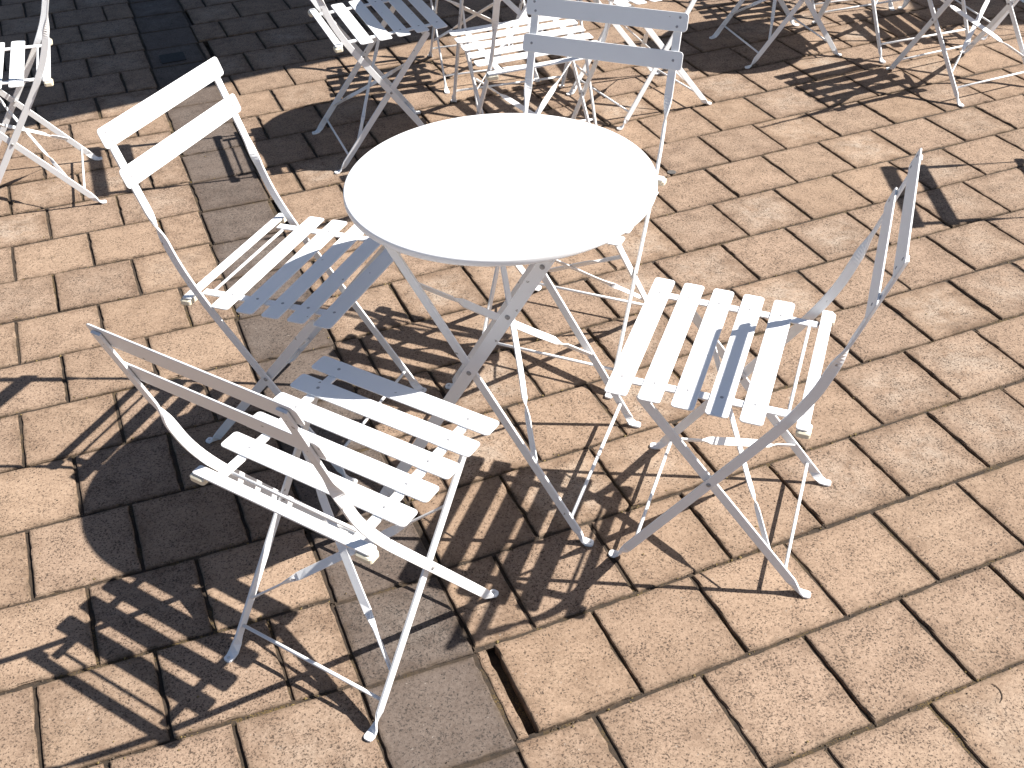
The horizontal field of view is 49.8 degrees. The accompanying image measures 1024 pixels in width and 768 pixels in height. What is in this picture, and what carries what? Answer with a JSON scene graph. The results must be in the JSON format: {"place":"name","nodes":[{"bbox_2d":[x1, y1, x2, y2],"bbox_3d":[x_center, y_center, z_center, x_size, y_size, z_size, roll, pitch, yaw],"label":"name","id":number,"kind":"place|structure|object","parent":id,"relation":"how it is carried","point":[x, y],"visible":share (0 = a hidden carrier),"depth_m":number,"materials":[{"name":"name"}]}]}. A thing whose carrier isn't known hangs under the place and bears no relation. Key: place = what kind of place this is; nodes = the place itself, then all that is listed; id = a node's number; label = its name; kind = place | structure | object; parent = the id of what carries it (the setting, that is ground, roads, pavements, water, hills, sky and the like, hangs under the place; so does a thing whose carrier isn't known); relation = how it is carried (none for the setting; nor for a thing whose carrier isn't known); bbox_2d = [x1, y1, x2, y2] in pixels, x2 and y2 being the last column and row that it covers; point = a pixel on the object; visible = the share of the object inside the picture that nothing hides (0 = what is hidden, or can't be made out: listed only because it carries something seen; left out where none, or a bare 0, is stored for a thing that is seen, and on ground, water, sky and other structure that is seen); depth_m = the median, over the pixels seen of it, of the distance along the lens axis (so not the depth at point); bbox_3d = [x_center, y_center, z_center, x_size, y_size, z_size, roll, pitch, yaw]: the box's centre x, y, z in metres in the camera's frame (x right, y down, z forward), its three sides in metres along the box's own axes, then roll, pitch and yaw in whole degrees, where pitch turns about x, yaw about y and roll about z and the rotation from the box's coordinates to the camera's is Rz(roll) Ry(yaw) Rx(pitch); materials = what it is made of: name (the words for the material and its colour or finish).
{"place":"outdoors","nodes":[
{"label":"outdoors","id":0,"kind":"place"},
{"bbox_2d":[159,51,185,63],"bbox_3d":[-1.423,-1.368,4.626,0.100,0.004,0.100,-16,40,-17],"label":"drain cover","id":1,"kind":"object","parent":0,"point":[172,57],"visible":1,"depth_m":4.62,"materials":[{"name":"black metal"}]},
{"bbox_2d":[0,0,1023,767],"bbox_3d":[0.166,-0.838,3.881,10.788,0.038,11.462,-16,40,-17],"label":"pavement","id":2,"kind":"structure","parent":0,"point":[888,660],"depth_m":2.62,"materials":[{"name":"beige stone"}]},
{"bbox_2d":[0,0,106,203],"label":"folding chair","id":3,"kind":"object","parent":2,"relation":"on","point":[18,73],"visible":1,"depth_m":3.51,"materials":[{"name":"white metal"}]},
{"bbox_2d":[97,57,426,483],"bbox_3d":[-0.504,-0.242,2.460,0.473,0.804,0.407,13,40,19],"label":"folding chair","id":4,"kind":"object","parent":2,"relation":"on","point":[111,134],"visible":0.92,"depth_m":2.38,"materials":[{"name":"white metal"}]},
{"bbox_2d":[86,323,498,741],"bbox_3d":[-0.316,0.166,1.921,0.407,0.804,0.473,20,43,26],"label":"folding chair","id":5,"kind":"object","parent":2,"relation":"on","point":[361,537],"visible":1,"depth_m":1.92,"materials":[{"name":"white metal"}]},
{"bbox_2d":[308,0,447,173],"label":"folding chair","id":6,"kind":"object","parent":2,"relation":"on","point":[391,20],"visible":0.95,"depth_m":3.67,"materials":[{"name":"white metal"}]},
{"bbox_2d":[428,0,538,93],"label":"folding chair","id":7,"kind":"object","parent":2,"relation":"on","point":[475,14],"visible":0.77,"depth_m":4.28,"materials":[{"name":"white metal"}]},
{"bbox_2d":[343,113,657,546],"bbox_3d":[-0.011,-0.110,2.330,0.600,0.720,0.600,11,40,16],"label":"folding table","id":8,"kind":"object","parent":2,"relation":"on","point":[539,194],"visible":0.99,"depth_m":2.10,"materials":[{"name":"white metal"}]},
{"bbox_2d":[0,23,1020,763],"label":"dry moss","id":9,"kind":"object","parent":2,"relation":"on","point":[484,413],"visible":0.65,"depth_m":2.58,"materials":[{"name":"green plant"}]},
{"bbox_2d":[0,15,1023,767],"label":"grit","id":10,"kind":"object","parent":2,"relation":"on","point":[534,397],"visible":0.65,"depth_m":2.61,"materials":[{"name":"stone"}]},
{"bbox_2d":[451,0,596,124],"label":"folding table","id":11,"kind":"object","parent":2,"relation":"on","point":[517,10],"visible":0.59,"depth_m":3.85,"materials":[{"name":"white metal"}]},
{"bbox_2d":[448,0,613,122],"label":"folding chair","id":12,"kind":"object","parent":2,"relation":"on","point":[490,60],"visible":0.61,"depth_m":3.46,"materials":[{"name":"white metal"}]},
{"bbox_2d":[482,0,688,398],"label":"folding chair","id":13,"kind":"object","parent":2,"relation":"on","point":[671,61],"visible":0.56,"depth_m":2.65,"materials":[{"name":"white metal"}]},
{"bbox_2d":[566,0,711,129],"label":"folding chair","id":14,"kind":"object","parent":2,"relation":"on","point":[683,75],"visible":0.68,"depth_m":3.94,"materials":[{"name":"white metal"}]},
{"bbox_2d":[667,170,675,173],"bbox_3d":[0.529,-0.702,3.656,0.030,0.002,0.026,-2,38,0],"label":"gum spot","id":15,"kind":"object","parent":2,"relation":"on","point":[671,171],"visible":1,"depth_m":3.65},
{"bbox_2d":[604,148,922,598],"bbox_3d":[0.459,-0.029,2.131,0.473,0.804,0.407,11,40,16],"label":"folding chair","id":16,"kind":"object","parent":2,"relation":"on","point":[734,372],"visible":1,"depth_m":2.11,"materials":[{"name":"white metal"}]},
{"bbox_2d":[709,0,841,68],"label":"folding chair","id":17,"kind":"object","parent":2,"relation":"on","point":[816,17],"visible":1,"depth_m":4.34,"materials":[{"name":"white metal"}]},
{"bbox_2d":[811,0,894,18],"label":"folding chair","id":18,"kind":"object","parent":2,"relation":"on","point":[890,6],"visible":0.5,"depth_m":4.75,"materials":[{"name":"white metal"}]},
{"bbox_2d":[812,0,970,62],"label":"folding table","id":19,"kind":"object","parent":2,"relation":"on","point":[822,11],"visible":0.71,"depth_m":4.41,"materials":[{"name":"white metal"}]},
{"bbox_2d":[886,0,1023,106],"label":"folding chair","id":20,"kind":"object","parent":2,"relation":"on","point":[975,22],"visible":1,"depth_m":4.05,"materials":[{"name":"white metal"}]},
{"bbox_2d":[937,0,1023,39],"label":"folding chair","id":21,"kind":"object","parent":2,"relation":"on","point":[994,27],"visible":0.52,"depth_m":4.47,"materials":[{"name":"white metal"}]}
]}

